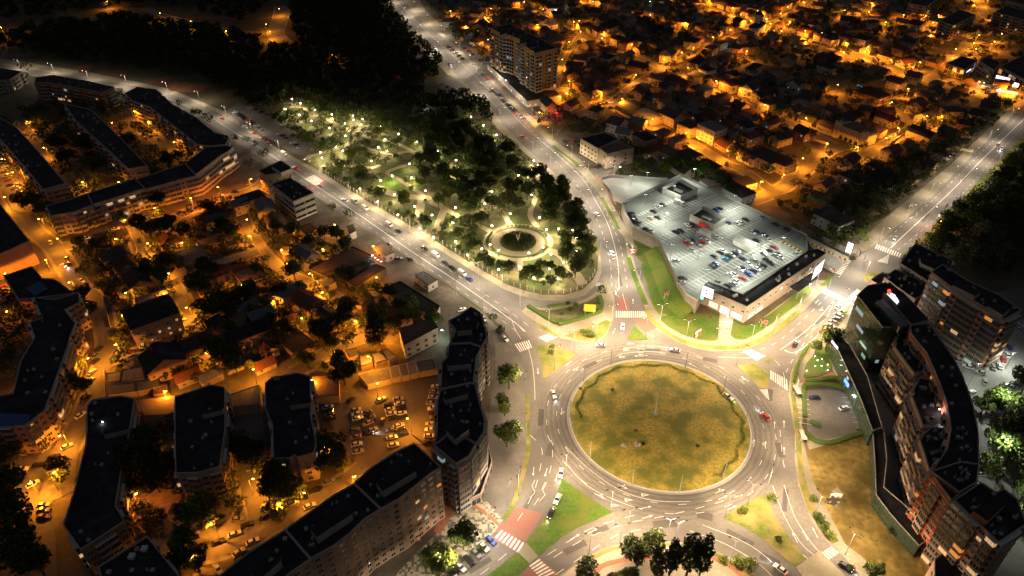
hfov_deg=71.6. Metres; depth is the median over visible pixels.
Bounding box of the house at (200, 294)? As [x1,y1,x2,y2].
[198,285,212,298]
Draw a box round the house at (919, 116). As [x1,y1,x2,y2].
[913,109,934,122]
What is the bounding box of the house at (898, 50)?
[891,44,910,57]
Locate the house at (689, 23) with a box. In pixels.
[676,16,694,29]
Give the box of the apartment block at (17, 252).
[0,204,39,279]
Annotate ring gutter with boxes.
[567,359,753,494]
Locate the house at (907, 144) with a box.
[899,139,917,156]
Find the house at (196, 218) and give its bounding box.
[193,213,207,226]
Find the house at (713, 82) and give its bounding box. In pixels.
[707,75,723,86]
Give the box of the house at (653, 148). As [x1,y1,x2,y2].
[638,142,662,158]
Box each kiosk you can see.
[372,241,394,261]
[415,271,437,291]
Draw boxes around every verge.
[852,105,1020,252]
[901,134,1023,257]
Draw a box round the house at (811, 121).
[797,113,818,126]
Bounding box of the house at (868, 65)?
[851,60,874,73]
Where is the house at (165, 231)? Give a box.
[150,217,170,237]
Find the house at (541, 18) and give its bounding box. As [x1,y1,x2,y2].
[537,14,550,25]
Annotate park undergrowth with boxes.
[270,98,593,285]
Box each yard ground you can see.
[0,155,136,575]
[34,108,495,575]
[420,0,1023,256]
[832,307,1023,501]
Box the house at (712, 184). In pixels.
[699,177,723,191]
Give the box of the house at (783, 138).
[768,130,793,147]
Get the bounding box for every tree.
[0,439,23,466]
[0,462,26,495]
[0,486,29,519]
[0,499,36,539]
[0,521,41,570]
[9,191,27,209]
[10,543,51,575]
[22,190,42,205]
[30,198,52,219]
[42,133,66,147]
[43,455,71,483]
[54,146,74,167]
[67,368,79,387]
[69,283,89,302]
[70,235,85,249]
[72,133,92,150]
[72,376,92,392]
[77,356,86,369]
[83,298,98,319]
[87,237,101,250]
[106,330,124,343]
[111,432,157,475]
[112,210,129,226]
[119,131,133,145]
[125,475,141,499]
[127,213,146,234]
[129,425,165,457]
[136,461,172,494]
[138,220,157,239]
[138,258,153,273]
[147,190,165,207]
[147,261,171,280]
[151,250,175,269]
[153,213,176,232]
[158,151,173,163]
[162,552,179,567]
[166,523,199,569]
[169,150,183,164]
[169,256,183,267]
[172,221,189,239]
[173,503,204,524]
[176,487,217,529]
[176,543,208,572]
[182,269,212,293]
[189,291,229,314]
[194,255,218,273]
[195,335,224,354]
[197,199,215,209]
[200,495,219,513]
[206,341,240,365]
[209,287,232,302]
[213,215,230,227]
[219,221,241,235]
[221,353,244,374]
[228,286,246,300]
[228,428,249,448]
[228,434,261,465]
[239,277,256,297]
[244,359,256,372]
[249,262,267,273]
[256,476,276,499]
[257,456,289,491]
[258,296,276,309]
[262,311,276,327]
[265,498,288,520]
[267,280,287,297]
[268,217,283,234]
[270,469,308,501]
[278,317,294,331]
[281,259,301,279]
[283,221,300,234]
[286,248,297,259]
[291,351,303,361]
[292,256,303,265]
[293,279,307,288]
[296,350,317,366]
[299,130,312,143]
[301,235,314,246]
[307,316,326,339]
[314,431,346,470]
[315,322,335,340]
[315,428,327,451]
[316,224,327,239]
[317,361,329,371]
[323,335,340,351]
[326,448,350,472]
[327,224,343,242]
[327,358,357,384]
[329,348,347,372]
[333,310,352,329]
[334,159,346,172]
[334,263,356,283]
[336,294,358,319]
[338,234,352,247]
[341,360,357,377]
[343,148,356,163]
[352,164,363,173]
[354,170,369,188]
[365,304,392,327]
[365,315,391,345]
[372,124,384,137]
[373,186,386,201]
[380,282,397,298]
[387,314,402,332]
[390,297,406,309]
[396,190,410,197]
[397,193,410,208]
[398,300,417,321]
[402,294,419,306]
[412,152,424,161]
[417,214,432,228]
[417,544,436,567]
[418,166,430,180]
[423,133,439,144]
[423,139,437,151]
[423,144,436,154]
[424,152,439,167]
[425,541,458,575]
[426,308,443,322]
[430,150,441,162]
[432,192,444,207]
[434,168,450,179]
[435,162,450,170]
[440,175,453,188]
[441,186,453,201]
[442,144,455,158]
[446,110,457,120]
[446,515,479,549]
[447,165,462,176]
[449,179,465,194]
[451,227,463,236]
[456,189,470,202]
[460,118,474,129]
[460,176,469,181]
[464,179,473,189]
[465,127,474,139]
[466,152,479,165]
[466,237,482,254]
[467,194,482,209]
[470,130,481,139]
[470,175,484,187]
[472,210,489,226]
[474,170,485,178]
[474,187,487,204]
[476,250,490,265]
[479,142,494,158]
[481,135,494,142]
[483,176,496,187]
[484,194,500,209]
[484,256,495,270]
[489,149,504,165]
[492,168,506,182]
[493,259,504,269]
[493,419,523,446]
[494,391,509,403]
[496,362,521,388]
[497,401,510,415]
[498,188,516,209]
[499,140,506,154]
[500,176,519,191]
[502,259,516,273]
[503,141,515,153]
[505,154,521,172]
[511,196,525,207]
[514,165,526,179]
[515,176,523,187]
[518,268,532,284]
[520,181,535,199]
[522,166,537,176]
[522,263,535,271]
[530,268,543,282]
[534,162,547,174]
[534,180,545,195]
[534,258,546,268]
[537,189,550,202]
[538,171,550,182]
[538,201,551,210]
[540,183,557,192]
[541,173,556,186]
[541,208,559,226]
[545,260,556,273]
[545,274,558,286]
[546,195,563,208]
[554,265,568,282]
[556,173,570,184]
[557,181,569,190]
[557,229,573,238]
[557,248,572,264]
[558,187,569,193]
[558,236,571,247]
[560,192,571,200]
[560,217,574,229]
[561,201,579,217]
[561,242,575,253]
[565,211,577,222]
[567,258,586,277]
[569,196,584,209]
[569,248,587,265]
[570,221,587,232]
[572,230,586,240]
[574,240,588,249]
[575,208,587,214]
[575,214,590,224]
[575,555,599,575]
[582,233,596,243]
[583,243,596,257]
[612,569,628,575]
[619,532,646,565]
[623,565,639,575]
[633,527,666,557]
[635,162,650,175]
[649,546,667,575]
[658,160,671,174]
[664,536,682,575]
[666,155,680,166]
[679,155,696,167]
[680,531,701,575]
[688,160,705,177]
[695,533,715,575]
[696,157,713,176]
[705,166,726,179]
[715,174,732,183]
[724,182,737,191]
[808,208,818,219]
[810,339,822,352]
[820,323,840,349]
[829,327,846,339]
[851,204,865,218]
[853,226,868,243]
[862,559,885,575]
[927,233,947,251]
[934,227,954,246]
[936,216,960,231]
[939,209,959,223]
[952,199,970,212]
[959,208,982,227]
[965,192,985,207]
[972,395,997,412]
[979,190,994,205]
[979,450,1005,479]
[983,382,1021,412]
[983,422,1023,457]
[987,185,1001,199]
[990,177,1009,198]
[991,166,1016,180]
[992,392,1023,414]
[995,432,1023,468]
[997,408,1023,435]
[1001,398,1023,416]
[1002,151,1020,163]
[1002,156,1023,173]
[1011,474,1023,504]
[1012,364,1023,393]
[1013,451,1023,477]
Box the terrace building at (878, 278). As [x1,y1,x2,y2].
[869,272,888,284]
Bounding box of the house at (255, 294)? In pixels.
[246,287,262,299]
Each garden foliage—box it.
[0,0,1023,536]
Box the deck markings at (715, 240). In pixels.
[636,178,801,291]
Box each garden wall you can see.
[101,295,110,326]
[103,370,105,394]
[296,324,315,344]
[615,110,652,132]
[703,157,740,176]
[780,115,831,135]
[780,125,827,144]
[813,41,890,62]
[889,132,905,144]
[937,137,973,151]
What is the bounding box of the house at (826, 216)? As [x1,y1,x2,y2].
[810,206,855,236]
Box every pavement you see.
[0,0,600,299]
[0,163,40,227]
[10,222,119,455]
[11,118,77,192]
[59,177,261,250]
[113,329,200,365]
[119,115,180,152]
[127,230,200,326]
[142,8,240,37]
[158,461,357,567]
[233,213,376,374]
[235,455,272,520]
[267,6,295,44]
[404,0,826,350]
[520,2,660,68]
[551,36,593,107]
[571,0,816,116]
[608,106,771,189]
[671,71,835,144]
[702,3,960,87]
[754,143,848,204]
[789,314,879,575]
[792,3,964,39]
[858,104,912,164]
[926,35,1006,78]
[973,0,991,21]
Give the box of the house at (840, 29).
[832,25,850,36]
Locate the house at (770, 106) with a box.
[757,99,776,112]
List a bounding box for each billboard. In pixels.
[584,303,595,313]
[663,289,669,296]
[694,328,700,338]
[760,318,768,328]
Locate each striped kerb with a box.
[780,241,802,252]
[801,238,835,255]
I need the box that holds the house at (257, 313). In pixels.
[245,304,275,321]
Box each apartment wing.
[874,332,923,417]
[889,376,940,468]
[895,427,942,507]
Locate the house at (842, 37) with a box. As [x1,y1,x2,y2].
[837,32,851,42]
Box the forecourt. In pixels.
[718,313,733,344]
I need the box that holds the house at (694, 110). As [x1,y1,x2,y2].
[682,107,701,120]
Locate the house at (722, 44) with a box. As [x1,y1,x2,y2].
[712,39,728,50]
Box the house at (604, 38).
[598,32,612,43]
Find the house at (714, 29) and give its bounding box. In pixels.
[707,24,722,38]
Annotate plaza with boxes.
[562,546,738,575]
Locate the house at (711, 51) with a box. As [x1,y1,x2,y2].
[703,42,718,55]
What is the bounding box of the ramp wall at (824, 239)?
[800,226,850,255]
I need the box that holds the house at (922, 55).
[915,52,931,63]
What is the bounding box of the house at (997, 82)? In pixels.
[993,78,1009,90]
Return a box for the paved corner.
[807,436,841,449]
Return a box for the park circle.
[483,224,552,260]
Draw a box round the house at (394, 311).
[388,306,412,328]
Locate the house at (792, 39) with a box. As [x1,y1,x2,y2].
[782,34,800,44]
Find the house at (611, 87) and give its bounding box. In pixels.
[600,82,615,93]
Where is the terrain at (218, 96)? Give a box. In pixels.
[0,0,1023,575]
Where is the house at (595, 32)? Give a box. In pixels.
[592,26,605,37]
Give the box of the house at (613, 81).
[606,78,621,88]
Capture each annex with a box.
[137,395,174,426]
[230,384,262,415]
[311,374,340,403]
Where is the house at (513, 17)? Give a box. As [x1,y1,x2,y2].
[509,15,521,21]
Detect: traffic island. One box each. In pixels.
[468,556,491,572]
[488,553,529,575]
[518,543,537,562]
[522,281,615,341]
[526,479,612,555]
[536,343,574,377]
[627,326,648,339]
[723,494,805,565]
[737,363,768,387]
[763,358,769,363]
[796,551,844,575]
[863,272,878,282]
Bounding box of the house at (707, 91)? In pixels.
[695,85,713,97]
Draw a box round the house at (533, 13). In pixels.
[526,11,538,20]
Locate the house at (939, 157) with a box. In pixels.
[925,152,943,161]
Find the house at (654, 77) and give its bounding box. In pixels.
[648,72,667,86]
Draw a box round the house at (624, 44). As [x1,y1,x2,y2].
[618,38,634,50]
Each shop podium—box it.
[469,443,491,505]
[487,63,560,107]
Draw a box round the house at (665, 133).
[653,127,674,144]
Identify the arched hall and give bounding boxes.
[615,100,641,115]
[634,107,662,125]
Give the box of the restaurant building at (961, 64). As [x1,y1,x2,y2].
[944,56,977,79]
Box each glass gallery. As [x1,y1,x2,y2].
[826,335,882,445]
[868,428,925,556]
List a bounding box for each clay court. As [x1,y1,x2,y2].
[77,64,94,72]
[98,71,130,78]
[151,76,171,86]
[165,81,210,92]
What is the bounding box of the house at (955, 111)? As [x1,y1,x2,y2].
[939,106,964,118]
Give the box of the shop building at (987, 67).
[976,57,999,79]
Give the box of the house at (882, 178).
[871,172,896,192]
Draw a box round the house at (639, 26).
[636,20,648,31]
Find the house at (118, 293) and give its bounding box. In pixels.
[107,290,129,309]
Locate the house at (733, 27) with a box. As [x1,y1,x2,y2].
[726,22,738,34]
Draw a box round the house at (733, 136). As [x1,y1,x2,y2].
[726,129,739,143]
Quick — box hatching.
[848,289,860,299]
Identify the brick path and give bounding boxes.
[473,505,500,526]
[593,553,744,575]
[801,372,834,382]
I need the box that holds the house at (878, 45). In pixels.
[869,40,884,50]
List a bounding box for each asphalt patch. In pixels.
[430,263,449,271]
[492,308,508,315]
[523,491,536,508]
[538,409,543,425]
[545,443,554,456]
[563,540,586,555]
[583,361,596,368]
[591,525,608,534]
[617,274,622,285]
[640,349,660,350]
[652,519,677,527]
[697,511,712,520]
[703,357,716,362]
[726,529,753,545]
[759,552,780,564]
[767,389,772,400]
[775,443,784,456]
[782,488,787,511]
[794,331,805,338]
[813,315,826,324]
[920,213,929,221]
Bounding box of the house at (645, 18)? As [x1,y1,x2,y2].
[639,15,651,22]
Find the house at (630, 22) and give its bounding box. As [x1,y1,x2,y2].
[622,16,637,27]
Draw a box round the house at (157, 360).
[137,342,187,382]
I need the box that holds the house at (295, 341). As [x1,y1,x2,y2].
[276,329,314,360]
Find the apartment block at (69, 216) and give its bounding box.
[45,193,100,236]
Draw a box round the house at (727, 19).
[716,15,730,24]
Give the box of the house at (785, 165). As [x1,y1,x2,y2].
[775,154,797,175]
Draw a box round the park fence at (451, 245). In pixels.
[319,167,595,293]
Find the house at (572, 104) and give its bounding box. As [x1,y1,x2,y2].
[561,97,579,111]
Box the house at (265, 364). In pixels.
[252,354,276,375]
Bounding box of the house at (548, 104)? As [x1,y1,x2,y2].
[539,96,556,114]
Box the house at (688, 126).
[676,119,697,138]
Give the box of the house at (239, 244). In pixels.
[228,242,244,253]
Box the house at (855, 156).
[837,151,861,170]
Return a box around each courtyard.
[143,417,174,476]
[150,495,249,553]
[233,413,268,478]
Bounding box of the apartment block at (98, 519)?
[62,395,144,574]
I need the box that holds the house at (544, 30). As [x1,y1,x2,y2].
[540,25,552,36]
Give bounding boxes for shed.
[106,370,121,384]
[106,382,137,396]
[121,366,145,383]
[136,378,160,395]
[152,384,170,396]
[175,245,208,268]
[195,232,243,250]
[211,247,260,270]
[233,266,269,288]
[276,245,291,261]
[298,223,317,236]
[310,246,374,278]
[317,277,336,291]
[332,260,374,286]
[345,347,358,361]
[346,224,356,238]
[347,264,386,293]
[356,293,374,311]
[359,352,372,370]
[371,351,387,367]
[378,348,397,365]
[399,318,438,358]
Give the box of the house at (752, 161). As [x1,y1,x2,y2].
[736,146,756,166]
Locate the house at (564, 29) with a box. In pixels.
[560,26,573,37]
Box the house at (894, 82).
[885,75,907,91]
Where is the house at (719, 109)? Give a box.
[709,104,729,117]
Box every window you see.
[294,202,304,207]
[305,197,314,203]
[307,208,316,214]
[472,497,480,505]
[708,301,717,308]
[730,311,741,320]
[843,297,880,370]
[871,502,877,511]
[874,497,879,505]
[876,509,881,517]
[879,503,884,512]
[881,515,886,524]
[884,510,889,518]
[889,517,895,525]
[894,522,900,531]
[897,534,903,543]
[900,529,906,537]
[902,540,908,549]
[905,534,911,543]
[907,334,937,393]
[908,547,914,556]
[911,541,917,550]
[979,529,985,535]
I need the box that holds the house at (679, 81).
[673,77,691,90]
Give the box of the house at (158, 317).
[120,293,184,347]
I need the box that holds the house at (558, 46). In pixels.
[552,44,562,52]
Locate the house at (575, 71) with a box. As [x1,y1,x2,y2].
[567,66,581,81]
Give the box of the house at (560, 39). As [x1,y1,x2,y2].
[553,37,564,47]
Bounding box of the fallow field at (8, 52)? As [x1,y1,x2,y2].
[0,31,71,57]
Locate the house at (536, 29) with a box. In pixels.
[530,25,540,34]
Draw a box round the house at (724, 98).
[708,91,731,104]
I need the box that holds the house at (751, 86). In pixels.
[738,79,760,97]
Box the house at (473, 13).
[470,10,482,19]
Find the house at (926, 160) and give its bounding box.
[915,155,940,174]
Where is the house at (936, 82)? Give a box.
[928,79,945,87]
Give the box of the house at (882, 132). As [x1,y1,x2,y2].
[866,124,887,138]
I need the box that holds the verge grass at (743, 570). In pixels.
[593,543,754,575]
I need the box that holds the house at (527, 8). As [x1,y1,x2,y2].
[524,5,536,14]
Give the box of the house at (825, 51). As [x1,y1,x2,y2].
[821,49,831,53]
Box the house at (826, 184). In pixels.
[814,176,835,192]
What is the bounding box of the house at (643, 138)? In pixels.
[631,131,657,147]
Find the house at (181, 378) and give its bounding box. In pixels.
[171,365,200,389]
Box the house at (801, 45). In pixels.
[793,40,810,50]
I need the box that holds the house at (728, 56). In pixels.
[721,52,734,63]
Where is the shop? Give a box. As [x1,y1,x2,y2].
[391,281,440,322]
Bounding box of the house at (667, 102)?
[657,98,676,109]
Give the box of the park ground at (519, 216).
[279,100,596,292]
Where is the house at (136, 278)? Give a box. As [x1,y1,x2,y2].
[122,267,154,297]
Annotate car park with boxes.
[225,102,312,154]
[320,378,438,467]
[441,30,534,112]
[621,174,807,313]
[806,389,858,439]
[951,33,1007,56]
[993,286,1023,575]
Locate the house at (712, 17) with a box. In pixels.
[703,14,717,26]
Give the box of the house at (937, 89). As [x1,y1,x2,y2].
[926,84,944,100]
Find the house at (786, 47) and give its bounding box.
[775,43,790,53]
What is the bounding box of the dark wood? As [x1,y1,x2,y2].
[0,0,493,120]
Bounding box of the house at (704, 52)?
[695,49,708,58]
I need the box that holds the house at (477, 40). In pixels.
[469,36,483,46]
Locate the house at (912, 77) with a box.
[904,69,923,84]
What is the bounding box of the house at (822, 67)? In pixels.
[815,62,837,74]
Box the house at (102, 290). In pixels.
[98,280,117,295]
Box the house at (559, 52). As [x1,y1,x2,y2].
[557,49,560,60]
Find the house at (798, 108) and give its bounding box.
[782,102,805,119]
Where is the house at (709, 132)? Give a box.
[695,120,727,145]
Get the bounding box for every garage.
[359,367,391,389]
[389,365,401,382]
[398,363,409,380]
[407,361,417,379]
[415,358,437,377]
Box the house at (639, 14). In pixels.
[631,11,643,17]
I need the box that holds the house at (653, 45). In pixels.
[646,37,663,51]
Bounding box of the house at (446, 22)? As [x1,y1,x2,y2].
[440,17,454,27]
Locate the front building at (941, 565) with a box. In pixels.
[925,553,961,575]
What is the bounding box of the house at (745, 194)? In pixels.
[720,180,756,203]
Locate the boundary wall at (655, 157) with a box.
[607,153,660,174]
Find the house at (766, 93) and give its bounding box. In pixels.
[750,88,771,103]
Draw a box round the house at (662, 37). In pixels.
[656,33,668,45]
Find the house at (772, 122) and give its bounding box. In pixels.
[759,115,781,129]
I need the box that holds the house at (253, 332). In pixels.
[219,317,272,351]
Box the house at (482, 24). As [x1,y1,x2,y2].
[471,19,488,35]
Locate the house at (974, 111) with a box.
[966,108,986,123]
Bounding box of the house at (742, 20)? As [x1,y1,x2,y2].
[733,16,746,27]
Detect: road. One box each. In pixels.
[0,0,1023,575]
[445,542,499,575]
[481,312,525,532]
[541,343,782,519]
[804,237,848,272]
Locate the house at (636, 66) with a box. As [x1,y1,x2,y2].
[626,60,645,74]
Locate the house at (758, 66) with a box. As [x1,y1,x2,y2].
[744,62,763,75]
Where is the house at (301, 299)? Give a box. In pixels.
[289,289,325,316]
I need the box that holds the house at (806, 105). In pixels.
[791,99,813,110]
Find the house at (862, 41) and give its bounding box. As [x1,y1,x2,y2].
[851,35,871,46]
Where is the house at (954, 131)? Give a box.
[937,124,961,139]
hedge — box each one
[527,303,557,323]
[531,226,547,236]
[532,245,547,256]
[546,303,563,307]
[556,295,603,325]
[575,363,745,476]
[793,342,810,382]
[801,385,807,417]
[804,375,862,445]
[804,381,844,389]
[808,419,820,426]
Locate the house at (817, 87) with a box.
[810,80,827,96]
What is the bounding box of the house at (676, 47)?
[669,43,680,53]
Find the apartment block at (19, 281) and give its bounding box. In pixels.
[3,266,73,313]
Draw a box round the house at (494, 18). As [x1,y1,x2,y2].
[485,13,499,23]
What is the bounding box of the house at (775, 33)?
[766,30,778,41]
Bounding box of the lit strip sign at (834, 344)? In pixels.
[831,340,838,349]
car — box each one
[0,287,9,292]
[0,291,11,295]
[2,294,12,298]
[19,466,28,470]
[25,479,39,488]
[31,462,43,468]
[35,502,50,507]
[35,507,50,512]
[35,513,50,519]
[47,453,60,459]
[60,442,73,450]
[74,411,85,419]
[79,392,90,400]
[86,368,96,375]
[90,357,99,364]
[91,351,100,358]
[93,346,103,352]
[125,349,135,353]
[168,502,177,513]
[211,537,225,546]
[213,562,222,574]
[227,529,241,538]
[230,516,244,521]
[231,547,245,558]
[233,506,242,515]
[240,520,253,528]
[245,536,259,546]
[258,510,268,521]
[260,500,268,510]
[286,499,298,506]
[296,495,307,500]
[303,502,316,510]
[308,486,321,493]
[322,404,333,409]
[322,477,335,485]
[323,407,334,412]
[324,411,335,416]
[324,415,335,420]
[345,396,355,403]
[348,427,359,432]
[349,434,361,439]
[350,407,361,412]
[350,441,362,447]
[351,411,361,416]
[351,448,363,454]
[352,415,363,420]
[361,409,371,416]
[361,431,372,435]
[362,419,373,426]
[364,414,375,420]
[366,426,377,431]
[375,396,386,402]
[379,417,384,425]
[383,402,393,407]
[384,406,394,411]
[385,411,396,416]
[385,427,396,432]
[386,434,397,440]
[387,415,398,420]
[387,442,399,447]
[392,396,403,401]
[393,422,404,427]
[394,401,404,406]
[395,405,405,410]
[395,426,406,432]
[396,410,406,415]
[397,415,407,420]
[397,431,408,437]
[423,433,433,438]
[423,439,433,444]
[424,427,433,432]
[425,421,434,426]
[426,400,436,404]
[427,405,434,410]
[428,395,437,399]
[428,410,434,415]
[429,389,438,393]
[431,384,438,388]
[447,569,457,575]
[455,561,466,572]
[457,307,466,311]
[462,554,474,565]
[469,547,481,558]
[477,541,489,552]
[485,535,496,545]
[501,335,508,341]
[547,507,555,518]
[550,390,556,397]
[553,493,561,504]
[558,467,563,477]
[595,343,604,346]
[670,348,680,352]
[671,258,679,261]
[677,280,686,283]
[712,261,720,266]
[714,279,722,284]
[722,257,730,261]
[722,392,732,399]
[723,283,732,288]
[725,272,734,277]
[729,281,737,286]
[735,266,743,271]
[738,256,746,261]
[738,276,747,281]
[744,271,752,276]
[752,266,761,271]
[760,412,770,420]
[773,563,787,574]
[808,395,820,399]
[828,319,838,324]
[831,316,841,321]
[834,312,844,317]
[837,309,847,314]
[838,405,849,410]
[838,560,851,572]
[954,357,962,362]
[962,363,973,369]
[969,389,976,394]
[974,369,986,375]
[975,410,983,416]
[978,471,987,476]
[982,378,987,385]
[982,411,993,417]
[991,364,996,369]
[996,362,1002,369]
[1000,355,1006,361]
[1003,351,1010,357]
[1005,344,1013,350]
[1005,383,1016,390]
[1009,380,1021,387]
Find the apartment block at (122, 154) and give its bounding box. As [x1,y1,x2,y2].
[63,103,149,180]
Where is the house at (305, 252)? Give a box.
[290,244,320,271]
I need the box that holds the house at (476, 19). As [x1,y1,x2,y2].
[468,17,478,22]
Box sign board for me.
[856,248,860,256]
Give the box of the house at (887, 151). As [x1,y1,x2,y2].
[878,143,903,161]
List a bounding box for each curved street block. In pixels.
[434,383,487,481]
[439,343,481,399]
[448,307,489,390]
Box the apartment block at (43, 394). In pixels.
[0,292,92,455]
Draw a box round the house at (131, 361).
[123,353,140,367]
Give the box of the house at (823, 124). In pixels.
[816,118,834,133]
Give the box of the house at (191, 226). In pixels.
[175,222,193,235]
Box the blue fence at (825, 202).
[807,195,850,215]
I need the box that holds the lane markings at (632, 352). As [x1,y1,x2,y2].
[28,0,1023,575]
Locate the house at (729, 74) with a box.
[725,71,741,79]
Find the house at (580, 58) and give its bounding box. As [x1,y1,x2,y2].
[573,53,588,67]
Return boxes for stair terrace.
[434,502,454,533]
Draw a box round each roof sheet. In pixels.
[0,413,29,425]
[26,281,47,295]
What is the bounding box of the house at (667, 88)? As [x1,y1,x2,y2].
[658,81,675,94]
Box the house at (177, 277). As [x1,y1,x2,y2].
[159,266,188,288]
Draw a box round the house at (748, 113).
[741,108,760,119]
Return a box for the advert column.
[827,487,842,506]
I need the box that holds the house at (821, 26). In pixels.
[813,21,830,32]
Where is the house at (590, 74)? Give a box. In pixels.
[583,68,600,83]
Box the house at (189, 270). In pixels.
[186,266,206,274]
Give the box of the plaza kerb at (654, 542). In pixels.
[560,541,757,575]
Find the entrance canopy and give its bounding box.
[788,273,817,298]
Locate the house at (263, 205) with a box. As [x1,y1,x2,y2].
[253,196,276,221]
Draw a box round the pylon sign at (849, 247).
[841,241,853,267]
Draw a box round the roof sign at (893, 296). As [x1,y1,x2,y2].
[887,289,898,303]
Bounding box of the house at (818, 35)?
[813,30,829,42]
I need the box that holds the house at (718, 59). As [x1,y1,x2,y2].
[710,55,726,64]
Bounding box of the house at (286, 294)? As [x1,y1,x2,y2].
[270,280,302,308]
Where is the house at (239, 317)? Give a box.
[228,309,247,327]
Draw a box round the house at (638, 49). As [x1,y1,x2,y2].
[631,44,645,54]
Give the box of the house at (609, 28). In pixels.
[598,23,617,34]
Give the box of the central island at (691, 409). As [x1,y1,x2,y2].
[570,361,749,490]
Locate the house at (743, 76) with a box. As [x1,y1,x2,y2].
[739,73,759,83]
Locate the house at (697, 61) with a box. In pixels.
[686,55,705,70]
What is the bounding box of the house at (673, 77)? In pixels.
[667,73,683,84]
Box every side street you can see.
[0,164,38,226]
[0,223,116,466]
[14,119,73,191]
[49,180,261,250]
[104,323,198,365]
[122,116,175,152]
[128,228,195,326]
[143,8,239,36]
[159,463,368,562]
[236,213,371,373]
[239,463,270,527]
[268,6,291,44]
[480,9,511,47]
[520,2,662,68]
[552,36,592,108]
[571,0,815,116]
[608,103,772,189]
[670,72,835,145]
[699,3,961,87]
[752,143,848,203]
[792,4,963,39]
[859,104,919,162]
[906,121,961,138]
[926,34,1005,79]
[975,0,990,20]
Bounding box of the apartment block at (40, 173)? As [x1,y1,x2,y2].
[0,118,71,202]
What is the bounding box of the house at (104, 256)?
[96,243,132,271]
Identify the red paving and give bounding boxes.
[307,177,326,189]
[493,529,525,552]
[495,506,542,540]
[520,558,559,575]
[616,297,629,309]
[616,311,647,317]
[634,319,656,332]
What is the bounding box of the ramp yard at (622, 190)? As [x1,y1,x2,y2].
[603,177,664,203]
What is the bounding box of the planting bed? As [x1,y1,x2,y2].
[540,296,599,325]
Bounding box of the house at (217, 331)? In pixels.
[208,323,228,337]
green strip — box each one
[502,395,529,520]
[538,124,554,139]
[552,146,578,166]
[593,235,599,255]
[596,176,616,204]
[600,197,619,228]
[626,257,647,304]
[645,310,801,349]
[791,344,811,479]
[798,479,838,542]
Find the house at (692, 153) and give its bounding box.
[679,147,702,162]
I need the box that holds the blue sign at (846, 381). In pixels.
[844,377,849,387]
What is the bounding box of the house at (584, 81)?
[572,77,589,91]
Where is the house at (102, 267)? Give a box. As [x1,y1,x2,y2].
[93,263,109,279]
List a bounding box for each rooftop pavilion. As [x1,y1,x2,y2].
[662,179,697,200]
[689,206,725,230]
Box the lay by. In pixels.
[435,75,471,98]
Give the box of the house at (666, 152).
[657,146,683,159]
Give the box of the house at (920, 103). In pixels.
[904,96,928,114]
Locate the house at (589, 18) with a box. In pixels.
[581,13,594,22]
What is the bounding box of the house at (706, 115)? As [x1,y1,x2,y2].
[698,109,722,122]
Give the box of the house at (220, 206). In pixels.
[205,202,224,212]
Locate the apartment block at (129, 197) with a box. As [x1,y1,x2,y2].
[87,178,151,224]
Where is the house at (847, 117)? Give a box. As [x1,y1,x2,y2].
[841,112,861,123]
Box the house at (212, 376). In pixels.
[196,366,223,386]
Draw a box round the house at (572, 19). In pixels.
[566,17,579,25]
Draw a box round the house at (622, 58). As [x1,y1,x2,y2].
[618,49,635,63]
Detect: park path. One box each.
[288,106,475,189]
[304,142,353,159]
[318,164,380,171]
[329,117,371,132]
[350,133,392,155]
[373,185,445,208]
[385,164,428,197]
[394,150,416,154]
[412,197,425,230]
[413,229,437,241]
[432,207,448,233]
[441,206,493,232]
[468,251,496,265]
[481,199,512,224]
[511,151,540,226]
[517,260,559,280]
[544,248,585,284]
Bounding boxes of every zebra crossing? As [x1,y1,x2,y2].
[306,175,322,184]
[495,530,523,551]
[515,340,531,351]
[530,559,553,575]
[539,334,555,341]
[616,311,646,316]
[743,349,764,360]
[771,371,787,390]
[822,289,853,304]
[822,547,837,558]
[835,260,849,274]
[875,244,900,256]
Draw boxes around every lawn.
[373,172,421,191]
[393,206,413,221]
[488,227,547,257]
[533,320,559,336]
[566,320,610,340]
[633,239,644,245]
[637,246,651,261]
[642,261,673,314]
[661,314,718,340]
[731,287,810,339]
[803,347,831,377]
[820,274,833,285]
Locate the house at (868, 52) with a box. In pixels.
[859,45,875,54]
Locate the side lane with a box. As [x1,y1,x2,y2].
[589,167,617,184]
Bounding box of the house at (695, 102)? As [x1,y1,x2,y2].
[688,96,708,108]
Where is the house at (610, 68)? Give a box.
[596,62,614,75]
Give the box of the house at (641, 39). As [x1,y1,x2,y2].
[633,36,649,46]
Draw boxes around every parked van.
[350,198,357,203]
[361,204,368,210]
[385,220,392,226]
[431,250,439,257]
[457,268,466,275]
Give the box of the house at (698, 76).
[687,70,705,82]
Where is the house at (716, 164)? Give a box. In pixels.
[699,158,722,175]
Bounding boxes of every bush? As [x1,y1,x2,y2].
[453,242,461,248]
[478,544,485,551]
[585,330,594,337]
[615,169,623,174]
[717,555,727,565]
[732,554,743,569]
[737,507,744,513]
[741,505,748,513]
[742,556,758,572]
[767,492,777,501]
[774,535,782,543]
[777,199,783,205]
[809,495,818,502]
[815,512,825,520]
[819,520,830,530]
[824,529,836,539]
[848,564,855,570]
[888,526,896,534]
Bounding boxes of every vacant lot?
[755,131,824,165]
[773,190,842,237]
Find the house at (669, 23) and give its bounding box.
[663,21,676,30]
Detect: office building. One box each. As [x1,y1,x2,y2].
[258,160,293,194]
[271,177,316,220]
[580,132,618,162]
[598,141,633,168]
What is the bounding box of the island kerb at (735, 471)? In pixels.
[569,360,751,492]
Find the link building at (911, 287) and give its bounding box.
[882,269,924,305]
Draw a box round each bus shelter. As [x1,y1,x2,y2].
[792,385,801,397]
[798,429,807,442]
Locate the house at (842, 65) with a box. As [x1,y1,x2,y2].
[836,61,851,69]
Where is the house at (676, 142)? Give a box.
[666,133,687,149]

